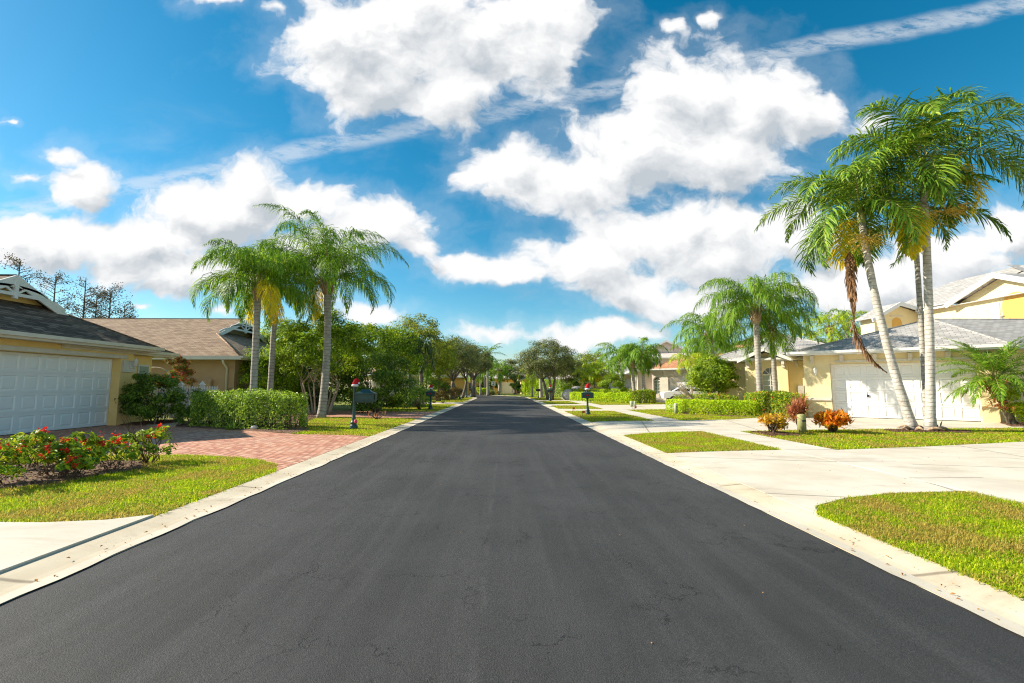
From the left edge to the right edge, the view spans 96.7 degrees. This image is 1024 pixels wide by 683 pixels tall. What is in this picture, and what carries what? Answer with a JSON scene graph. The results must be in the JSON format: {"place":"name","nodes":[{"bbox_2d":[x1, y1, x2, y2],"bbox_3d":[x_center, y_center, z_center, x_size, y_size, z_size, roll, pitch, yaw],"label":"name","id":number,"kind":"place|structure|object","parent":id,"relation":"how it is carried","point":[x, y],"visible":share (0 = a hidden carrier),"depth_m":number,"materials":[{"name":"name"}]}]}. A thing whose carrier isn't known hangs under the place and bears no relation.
{"place":"outdoors","nodes":[
{"label":"outdoors","id":0,"kind":"place"},
{"bbox_2d":[0,514,153,573],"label":"driveway","id":1,"kind":"structure","parent":0,"point":[23,543],"depth_m":4.14,"materials":[{"name":"concrete"}]},
{"bbox_2d":[81,291,116,317],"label":"tree","id":2,"kind":"object","parent":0,"point":[105,307],"visible":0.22,"depth_m":48.80,"materials":[{"name":"brown plant"}]},
{"bbox_2d":[156,356,196,417],"bbox_3d":[-14.800,1.979,20.099,1.457,2.800,1.140,0,-6,-1],"label":"shrub","id":3,"kind":"object","parent":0,"point":[185,372],"visible":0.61,"depth_m":20.09,"materials":[{"name":"red plant"}]},
{"bbox_2d":[0,425,369,471],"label":"brick driveway","id":4,"kind":"structure","parent":0,"point":[283,450],"depth_m":11.36,"materials":[{"name":"brick"}]},
{"bbox_2d":[0,394,472,522],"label":"lawn","id":5,"kind":"structure","parent":0,"point":[340,407],"depth_m":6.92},
{"bbox_2d":[0,248,45,283],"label":"cypress tree","id":6,"kind":"object","parent":5,"relation":"on","point":[15,264],"visible":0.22,"depth_m":44.04,"materials":[{"name":"brown plant"}]},
{"bbox_2d":[35,270,84,314],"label":"cypress tree","id":7,"kind":"object","parent":5,"relation":"on","point":[45,279],"visible":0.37,"depth_m":45.85,"materials":[{"name":"brown plant"}]},
{"bbox_2d":[0,459,147,488],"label":"mulch bed","id":8,"kind":"object","parent":5,"relation":"on","point":[38,477],"visible":0.56,"depth_m":7.03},
{"bbox_2d":[0,438,39,482],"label":"ixora bush","id":9,"kind":"object","parent":8,"relation":"on","point":[7,450],"visible":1,"depth_m":6.26,"materials":[{"name":"green plant"}]},
{"bbox_2d":[1,428,55,467],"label":"ixora bush","id":10,"kind":"object","parent":8,"relation":"on","point":[38,442],"visible":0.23,"depth_m":7.59,"materials":[{"name":"green plant"}]},
{"bbox_2d":[5,426,108,475],"bbox_3d":[-6.974,1.689,7.000,0.984,0.794,1.058,-4,-7,33],"label":"ixora bush","id":11,"kind":"object","parent":8,"relation":"on","point":[58,445],"visible":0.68,"depth_m":6.83,"materials":[{"name":"green plant"}]},
{"bbox_2d":[39,445,99,477],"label":"ixora bush","id":12,"kind":"object","parent":8,"relation":"on","point":[75,463],"visible":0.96,"depth_m":6.72,"materials":[{"name":"green plant"}]},
{"bbox_2d":[80,430,142,468],"bbox_3d":[-6.583,1.800,7.481,0.788,0.667,0.887,5,-8,-44],"label":"ixora bush","id":13,"kind":"object","parent":8,"relation":"on","point":[115,441],"visible":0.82,"depth_m":7.41,"materials":[{"name":"green plant"}]},
{"bbox_2d":[121,410,178,462],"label":"bare twigs","id":14,"kind":"object","parent":8,"relation":"on","point":[141,450],"visible":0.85,"depth_m":7.92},
{"bbox_2d":[123,423,177,462],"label":"ixora bush","id":15,"kind":"object","parent":8,"relation":"on","point":[150,433],"visible":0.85,"depth_m":8.12,"materials":[{"name":"green plant"}]},
{"bbox_2d":[63,276,105,317],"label":"cypress tree","id":16,"kind":"object","parent":5,"relation":"on","point":[89,304],"visible":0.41,"depth_m":47.79,"materials":[{"name":"brown plant"}]},
{"bbox_2d":[0,274,179,434],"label":"house","id":17,"kind":"structure","parent":5,"relation":"on","point":[60,368],"depth_m":14.34,"materials":[{"name":"yellow paint"}]},
{"bbox_2d":[0,351,112,434],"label":"garage door","id":18,"kind":"structure","parent":17,"relation":"in","point":[56,392],"depth_m":14.10,"materials":[{"name":"metal"}]},
{"bbox_2d":[85,282,132,317],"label":"cypress tree","id":19,"kind":"object","parent":5,"relation":"on","point":[102,292],"visible":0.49,"depth_m":46.66,"materials":[{"name":"brown plant"}]},
{"bbox_2d":[120,419,176,424],"bbox_3d":[-13.426,3.071,17.498,1.610,0.066,2.711,0,-6,-1],"label":"mulch bed","id":20,"kind":"object","parent":5,"relation":"on","point":[163,421],"visible":0.74,"depth_m":16.87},
{"bbox_2d":[114,371,191,423],"bbox_3d":[-13.004,2.056,16.559,2.496,1.954,1.886,0,-6,-1],"label":"shrub","id":21,"kind":"object","parent":20,"relation":"on","point":[131,400],"visible":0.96,"depth_m":16.30,"materials":[{"name":"green plant"}]},
{"bbox_2d":[149,381,217,420],"bbox_3d":[-13.427,2.390,18.402,3.000,1.610,0.170,0,-6,-1],"label":"picket fence","id":22,"kind":"object","parent":5,"relation":"on","point":[202,384],"visible":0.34,"depth_m":18.43,"materials":[{"name":"white paint"}]},
{"bbox_2d":[81,318,319,413],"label":"house","id":23,"kind":"structure","parent":5,"relation":"on","point":[212,352],"depth_m":25.24,"materials":[{"name":"tile"}]},
{"bbox_2d":[176,414,315,432],"bbox_3d":[-9.851,3.018,16.940,4.668,0.068,9.368,2,-6,-22],"label":"mulch bed","id":24,"kind":"object","parent":5,"relation":"on","point":[298,427],"visible":0.23,"depth_m":14.90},
{"bbox_2d":[173,404,206,424],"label":"shrub","id":25,"kind":"object","parent":24,"relation":"on","point":[180,419],"visible":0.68,"depth_m":15.81,"materials":[{"name":"green plant"}]},
{"bbox_2d":[168,388,213,421],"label":"shrub","id":26,"kind":"object","parent":24,"relation":"on","point":[178,407],"visible":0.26,"depth_m":16.63,"materials":[{"name":"green plant"}]},
{"bbox_2d":[187,387,308,429],"bbox_3d":[-8.968,2.230,15.435,4.628,1.396,1.522,-2,-6,22],"label":"clipped hedge","id":27,"kind":"object","parent":24,"relation":"on","point":[237,402],"visible":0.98,"depth_m":14.97,"materials":[{"name":"green plant"}]},
{"bbox_2d":[187,238,319,422],"bbox_3d":[-9.641,-0.527,17.267,4.726,7.228,4.323,-5,-8,44],"label":"palm tree","id":28,"kind":"object","parent":24,"relation":"on","point":[269,263],"visible":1,"depth_m":17.05,"materials":[{"name":"plant"}]},
{"bbox_2d":[212,246,335,406],"bbox_3d":[-11.088,-0.519,21.172,5.134,7.972,5.285,3,-7,-31],"label":"palm tree","id":29,"kind":"object","parent":24,"relation":"on","point":[271,368],"visible":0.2,"depth_m":20.84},
{"bbox_2d":[236,203,408,417],"bbox_3d":[-8.552,-1.071,20.698,6.833,9.007,6.687,6,-8,-45],"label":"palm tree","id":30,"kind":"object","parent":24,"relation":"on","point":[332,261],"visible":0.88,"depth_m":20.26,"materials":[{"name":"plant"}]},
{"bbox_2d":[228,343,315,400],"bbox_3d":[-12.963,1.950,24.205,4.858,3.711,3.277,-3,-6,25],"label":"shrub","id":31,"kind":"object","parent":5,"relation":"on","point":[293,384],"visible":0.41,"depth_m":23.56,"materials":[{"name":"green plant"}]},
{"bbox_2d":[260,317,320,349],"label":"broadleaf tree","id":32,"kind":"object","parent":5,"relation":"on","point":[267,335],"visible":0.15,"depth_m":31.98,"materials":[{"name":"green plant"}]},
{"bbox_2d":[260,307,382,413],"bbox_3d":[-9.628,0.948,23.326,5.863,5.506,4.078,0,-6,-1],"label":"multi stem tree","id":33,"kind":"object","parent":5,"relation":"on","point":[298,354],"visible":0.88,"depth_m":22.70,"materials":[{"name":"green plant"}]},
{"bbox_2d":[275,363,368,407],"bbox_3d":[-11.304,2.623,27.242,5.874,2.985,3.323,0,-6,-1],"label":"shrub","id":34,"kind":"object","parent":5,"relation":"on","point":[317,392],"visible":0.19,"depth_m":27.20,"materials":[{"name":"green plant"}]},
{"bbox_2d":[292,416,416,435],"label":"grass","id":35,"kind":"structure","parent":5,"relation":"on","point":[331,425],"depth_m":15.82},
{"bbox_2d":[314,320,403,405],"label":"broadleaf tree","id":36,"kind":"object","parent":5,"relation":"on","point":[370,326],"visible":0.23,"depth_m":28.03,"materials":[{"name":"green plant"}]},
{"bbox_2d":[349,387,376,428],"bbox_3d":[-4.842,2.127,14.780,0.840,1.380,0.310,0,-6,-1],"label":"mailbox","id":37,"kind":"object","parent":5,"relation":"on","point":[365,396],"visible":1,"depth_m":14.69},
{"bbox_2d":[329,348,416,412],"bbox_3d":[-7.498,2.097,24.625,5.061,3.520,3.778,0,-6,-1],"label":"shrub","id":38,"kind":"object","parent":5,"relation":"on","point":[388,382],"visible":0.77,"depth_m":24.05,"materials":[{"name":"green plant"}]},
{"bbox_2d":[367,325,425,396],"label":"broadleaf tree","id":39,"kind":"object","parent":5,"relation":"on","point":[412,348],"visible":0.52,"depth_m":30.27,"materials":[{"name":"green plant"}]},
{"bbox_2d":[350,404,455,411],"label":"grass","id":40,"kind":"structure","parent":5,"relation":"on","point":[437,407],"depth_m":27.75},
{"bbox_2d":[373,326,440,405],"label":"broadleaf tree","id":41,"kind":"object","parent":5,"relation":"on","point":[430,352],"visible":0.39,"depth_m":32.78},
{"bbox_2d":[396,387,431,406],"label":"hedge","id":42,"kind":"object","parent":5,"relation":"on","point":[417,391],"visible":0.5,"depth_m":30.00,"materials":[{"name":"green plant"}]},
{"bbox_2d":[389,312,461,397],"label":"broadleaf tree","id":43,"kind":"object","parent":5,"relation":"on","point":[444,356],"visible":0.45,"depth_m":38.66,"materials":[{"name":"green plant"}]},
{"bbox_2d":[417,375,450,402],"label":"shrub","id":44,"kind":"object","parent":5,"relation":"on","point":[436,382],"visible":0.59,"depth_m":38.66,"materials":[{"name":"green plant"}]},
{"bbox_2d":[424,338,460,400],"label":"broadleaf tree","id":45,"kind":"object","parent":5,"relation":"on","point":[454,364],"visible":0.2,"depth_m":42.40,"materials":[{"name":"green plant"}]},
{"bbox_2d":[428,335,480,398],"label":"oak tree","id":46,"kind":"object","parent":5,"relation":"on","point":[463,352],"visible":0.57,"depth_m":48.31,"materials":[{"name":"green plant"}]},
{"bbox_2d":[445,338,482,397],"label":"oak tree","id":47,"kind":"object","parent":5,"relation":"on","point":[473,367],"visible":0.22,"depth_m":52.66,"materials":[{"name":"green plant"}]},
{"bbox_2d":[456,347,493,396],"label":"oak tree","id":48,"kind":"object","parent":5,"relation":"on","point":[486,366],"visible":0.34,"depth_m":61.54,"materials":[{"name":"green plant"}]},
{"bbox_2d":[260,410,433,418],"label":"brick driveway","id":49,"kind":"structure","parent":0,"point":[342,413],"depth_m":22.35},
{"bbox_2d":[427,402,460,403],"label":"driveway","id":50,"kind":"structure","parent":0,"point":[445,403],"depth_m":36.89,"materials":[{"name":"concrete"}]},
{"bbox_2d":[0,395,1023,682],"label":"road","id":51,"kind":"structure","parent":0,"point":[496,539],"depth_m":3.11,"materials":[{"name":"asphalt"}]},
{"bbox_2d":[0,397,474,603],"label":"kerb","id":52,"kind":"structure","parent":51,"relation":"on","point":[22,576],"depth_m":4.50,"materials":[{"name":"concrete"}]},
{"bbox_2d":[0,396,475,603],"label":"kerb lip","id":53,"kind":"object","parent":51,"relation":"on","point":[49,579],"visible":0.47,"depth_m":4.16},
{"bbox_2d":[495,395,1023,626],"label":"kerb","id":54,"kind":"structure","parent":51,"relation":"on","point":[1004,604],"depth_m":3.99,"materials":[{"name":"concrete"}]},
{"bbox_2d":[496,395,1023,636],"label":"kerb lip","id":55,"kind":"object","parent":51,"relation":"on","point":[1012,626],"visible":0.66,"depth_m":3.59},
{"bbox_2d":[0,0,1023,386],"label":"sky","id":56,"kind":"structure","parent":0,"point":[574,173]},
{"bbox_2d":[565,410,652,421],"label":"grass","id":57,"kind":"structure","parent":0,"point":[597,416],"depth_m":20.57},
{"bbox_2d":[604,403,673,409],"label":"driveway","id":58,"kind":"structure","parent":0,"point":[652,406],"depth_m":31.34,"materials":[{"name":"concrete"}]},
{"bbox_2d":[659,385,717,399],"bbox_3d":[14.269,4.159,35.914,4.900,1.500,1.988,-1,-6,11],"label":"parked car","id":59,"kind":"object","parent":58,"relation":"on","point":[669,394],"visible":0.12,"depth_m":35.33,"materials":[{"name":"white metal"}]},
{"bbox_2d":[669,338,731,378],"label":"palm tree","id":60,"kind":"object","parent":58,"relation":"on","point":[700,350],"visible":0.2,"depth_m":35.91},
{"bbox_2d":[659,311,749,399],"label":"palm tree","id":61,"kind":"object","parent":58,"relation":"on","point":[709,343],"visible":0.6,"depth_m":29.61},
{"bbox_2d":[592,421,698,434],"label":"driveway","id":62,"kind":"structure","parent":0,"point":[630,427],"depth_m":15.26,"materials":[{"name":"concrete"}]},
{"bbox_2d":[646,340,689,363],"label":"house","id":63,"kind":"structure","parent":0,"point":[665,355],"depth_m":63.11,"materials":[{"name":"beige paint"}]},
{"bbox_2d":[328,388,1023,597],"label":"lawn","id":64,"kind":"structure","parent":0,"point":[512,394],"depth_m":9.54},
{"bbox_2d":[434,370,490,394],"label":"house","id":65,"kind":"structure","parent":64,"relation":"on","point":[459,382],"depth_m":78.54,"materials":[{"name":"paint"}]},
{"bbox_2d":[486,360,513,394],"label":"palm tree","id":66,"kind":"object","parent":64,"relation":"on","point":[501,372],"visible":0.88,"depth_m":75.46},
{"bbox_2d":[495,358,526,393],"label":"oak tree","id":67,"kind":"object","parent":64,"relation":"on","point":[513,363],"visible":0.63,"depth_m":82.85,"materials":[{"name":"green plant"}]},
{"bbox_2d":[513,337,578,399],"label":"oak tree","id":68,"kind":"object","parent":64,"relation":"on","point":[556,363],"visible":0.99,"depth_m":46.39,"materials":[{"name":"green plant"}]},
{"bbox_2d":[555,359,585,388],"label":"oak tree","id":69,"kind":"object","parent":64,"relation":"on","point":[579,364],"visible":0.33,"depth_m":50.06,"materials":[{"name":"green plant"}]},
{"bbox_2d":[566,351,604,383],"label":"broadleaf tree","id":70,"kind":"object","parent":64,"relation":"on","point":[589,358],"visible":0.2,"depth_m":61.37,"materials":[{"name":"green plant"}]},
{"bbox_2d":[571,362,611,399],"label":"oak tree","id":71,"kind":"object","parent":64,"relation":"on","point":[592,376],"visible":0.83,"depth_m":45.59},
{"bbox_2d":[569,391,638,402],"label":"lime hedge","id":72,"kind":"object","parent":64,"relation":"on","point":[619,396],"visible":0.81,"depth_m":40.09,"materials":[{"name":"green plant"}]},
{"bbox_2d":[597,374,629,397],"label":"shrub","id":73,"kind":"object","parent":64,"relation":"on","point":[618,383],"visible":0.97,"depth_m":40.32,"materials":[{"name":"green plant"}]},
{"bbox_2d":[591,363,635,398],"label":"house","id":74,"kind":"structure","parent":64,"relation":"on","point":[627,377],"depth_m":50.00,"materials":[{"name":"yellow paint"}]},
{"bbox_2d":[593,342,637,391],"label":"tree","id":75,"kind":"object","parent":64,"relation":"on","point":[609,351],"visible":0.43,"depth_m":43.09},
{"bbox_2d":[606,349,657,391],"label":"palm tree","id":76,"kind":"object","parent":64,"relation":"on","point":[632,371],"visible":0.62,"depth_m":37.93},
{"bbox_2d":[616,337,668,402],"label":"palm tree","id":77,"kind":"object","parent":64,"relation":"on","point":[639,349],"visible":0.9,"depth_m":37.24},
{"bbox_2d":[631,389,655,403],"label":"ixora hedge","id":78,"kind":"object","parent":64,"relation":"on","point":[648,394],"visible":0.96,"depth_m":36.83,"materials":[{"name":"green plant"}]},
{"bbox_2d":[625,358,717,401],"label":"house","id":79,"kind":"structure","parent":64,"relation":"on","point":[657,381],"depth_m":40.03,"materials":[{"name":"beige paint"}]},
{"bbox_2d":[668,352,706,393],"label":"palm tree","id":80,"kind":"object","parent":64,"relation":"on","point":[688,362],"visible":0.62,"depth_m":31.07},
{"bbox_2d":[626,409,759,419],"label":"grass","id":81,"kind":"structure","parent":64,"relation":"on","point":[661,412],"depth_m":20.79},
{"bbox_2d":[682,352,740,399],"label":"round tree","id":82,"kind":"object","parent":64,"relation":"on","point":[712,374],"visible":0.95,"depth_m":25.80,"materials":[{"name":"green plant"}]},
{"bbox_2d":[664,410,809,416],"bbox_3d":[10.844,3.592,22.734,6.376,0.067,4.522,-2,-6,19],"label":"mulch bed","id":83,"kind":"object","parent":64,"relation":"on","point":[720,415],"visible":0.29,"depth_m":22.06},
{"bbox_2d":[673,393,738,411],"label":"ixora hedge","id":84,"kind":"object","parent":83,"relation":"on","point":[705,396],"visible":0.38,"depth_m":24.68,"materials":[{"name":"green plant"}]},
{"bbox_2d":[665,398,761,415],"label":"lime hedge","id":85,"kind":"object","parent":83,"relation":"on","point":[739,405],"visible":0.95,"depth_m":21.83,"materials":[{"name":"green plant"}]},
{"bbox_2d":[691,270,818,414],"bbox_3d":[11.601,0.046,21.810,5.324,6.970,5.513,-4,-7,37],"label":"palm tree","id":86,"kind":"object","parent":83,"relation":"on","point":[744,301],"visible":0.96,"depth_m":21.61,"materials":[{"name":"plant"}]},
{"bbox_2d":[743,390,807,417],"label":"ixora hedge","id":87,"kind":"object","parent":83,"relation":"on","point":[780,399],"visible":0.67,"depth_m":20.80,"materials":[{"name":"green plant"}]},
{"bbox_2d":[719,298,821,412],"bbox_3d":[13.547,0.758,23.521,5.060,5.892,5.140,0,-6,-1],"label":"palm tree","id":88,"kind":"object","parent":64,"relation":"on","point":[773,337],"visible":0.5,"depth_m":23.27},
{"bbox_2d":[752,431,801,435],"bbox_3d":[7.596,2.641,13.135,0.989,0.069,1.219,0,-6,-1],"label":"mulch bed","id":89,"kind":"object","parent":64,"relation":"on","point":[779,433],"visible":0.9,"depth_m":12.95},
{"bbox_2d":[757,412,794,432],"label":"croton shrub","id":90,"kind":"object","parent":89,"relation":"on","point":[775,423],"visible":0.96,"depth_m":13.18,"materials":[{"name":"plant"}]},
{"bbox_2d":[781,393,814,430],"bbox_3d":[8.784,2.138,14.048,1.470,1.273,1.484,0,-6,-1],"label":"cordyline","id":91,"kind":"object","parent":64,"relation":"on","point":[798,407],"visible":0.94,"depth_m":13.84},
{"bbox_2d":[798,310,867,341],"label":"palm tree","id":92,"kind":"object","parent":64,"relation":"on","point":[831,332],"visible":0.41,"depth_m":34.38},
{"bbox_2d":[811,408,856,432],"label":"croton shrub","id":93,"kind":"object","parent":64,"relation":"on","point":[831,421],"visible":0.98,"depth_m":13.44,"materials":[{"name":"orange plant"}]},
{"bbox_2d":[809,308,865,342],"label":"palm tree","id":94,"kind":"object","parent":64,"relation":"on","point":[844,325],"visible":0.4,"depth_m":38.72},
{"bbox_2d":[704,315,1023,422],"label":"house","id":95,"kind":"structure","parent":64,"relation":"on","point":[845,376],"depth_m":19.85,"materials":[{"name":"yellow paint"}]},
{"bbox_2d":[762,368,778,390],"bbox_3d":[14.165,2.208,24.936,0.850,1.620,0.070,-4,-7,36],"label":"window","id":96,"kind":"structure","parent":95,"relation":"in","point":[767,375],"depth_m":25.04,"materials":[{"name":"glass"}]},
{"bbox_2d":[830,361,980,420],"bbox_3d":[16.427,2.079,19.292,4.700,2.365,0.050,-4,-7,36],"label":"garage door","id":97,"kind":"structure","parent":95,"relation":"in","point":[851,384],"depth_m":19.42,"materials":[{"name":"metal"}]},
{"bbox_2d":[754,123,979,429],"bbox_3d":[11.971,-1.921,15.112,5.738,9.637,5.985,0,-6,-1],"label":"palm tree","id":98,"kind":"object","parent":64,"relation":"on","point":[825,230],"visible":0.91,"depth_m":14.73,"materials":[{"name":"plant"}]},
{"bbox_2d":[740,427,1023,449],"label":"grass","id":99,"kind":"structure","parent":64,"relation":"on","point":[858,436],"depth_m":12.10,"materials":[{"name":"plant"}]},
{"bbox_2d":[821,84,1023,430],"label":"palm tree","id":100,"kind":"object","parent":64,"relation":"on","point":[935,106],"visible":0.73,"depth_m":14.10,"materials":[{"name":"plant"}]},
{"bbox_2d":[884,428,971,432],"bbox_3d":[12.729,2.722,13.952,2.654,0.069,1.100,-1,-6,7],"label":"mulch bed","id":101,"kind":"object","parent":64,"relation":"on","point":[922,431],"visible":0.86,"depth_m":13.64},
{"bbox_2d":[839,170,1012,426],"bbox_3d":[13.679,-1.478,15.286,4.392,8.732,4.555,-3,-7,30],"label":"palm tree","id":102,"kind":"object","parent":101,"relation":"on","point":[914,251],"visible":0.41,"depth_m":14.56,"materials":[{"name":"plant"}]},
{"bbox_2d":[852,265,1023,334],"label":"house","id":103,"kind":"structure","parent":64,"relation":"on","point":[996,294],"depth_m":25.35,"materials":[{"name":"yellow paint"}]},
{"bbox_2d":[1000,422,1023,426],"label":"mulch bed","id":104,"kind":"object","parent":64,"relation":"on","point":[1020,424],"visible":0.62,"depth_m":16.03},
{"bbox_2d":[935,336,1023,423],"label":"date palm","id":105,"kind":"object","parent":104,"relation":"on","point":[993,367],"visible":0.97,"depth_m":16.30,"materials":[{"name":"plant"}]},
{"bbox_2d":[993,384,1023,421],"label":"shrub","id":106,"kind":"object","parent":104,"relation":"on","point":[1017,410],"visible":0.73,"depth_m":16.24,"materials":[{"name":"green plant"}]},
{"bbox_2d":[624,431,781,452],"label":"grass","id":107,"kind":"structure","parent":0,"point":[676,439],"depth_m":11.08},
{"bbox_2d":[559,397,1023,503],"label":"sidewalk","id":108,"kind":"structure","parent":0,"point":[995,488],"depth_m":8.10,"materials":[{"name":"concrete"}]},
{"bbox_2d":[668,450,963,513],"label":"driveway","id":109,"kind":"structure","parent":0,"point":[780,475],"depth_m":6.95,"materials":[{"name":"concrete"}]},
{"bbox_2d":[682,417,1022,431],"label":"driveway","id":110,"kind":"structure","parent":0,"point":[746,424],"depth_m":16.47,"materials":[{"name":"concrete"}]},
{"bbox_2d":[813,490,1023,599],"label":"grass","id":111,"kind":"structure","parent":0,"point":[954,503],"depth_m":4.43,"materials":[{"name":"plant"}]},
{"bbox_2d":[840,442,1023,484],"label":"driveway","id":112,"kind":"structure","parent":0,"point":[1003,462],"depth_m":8.81,"materials":[{"name":"concrete"}]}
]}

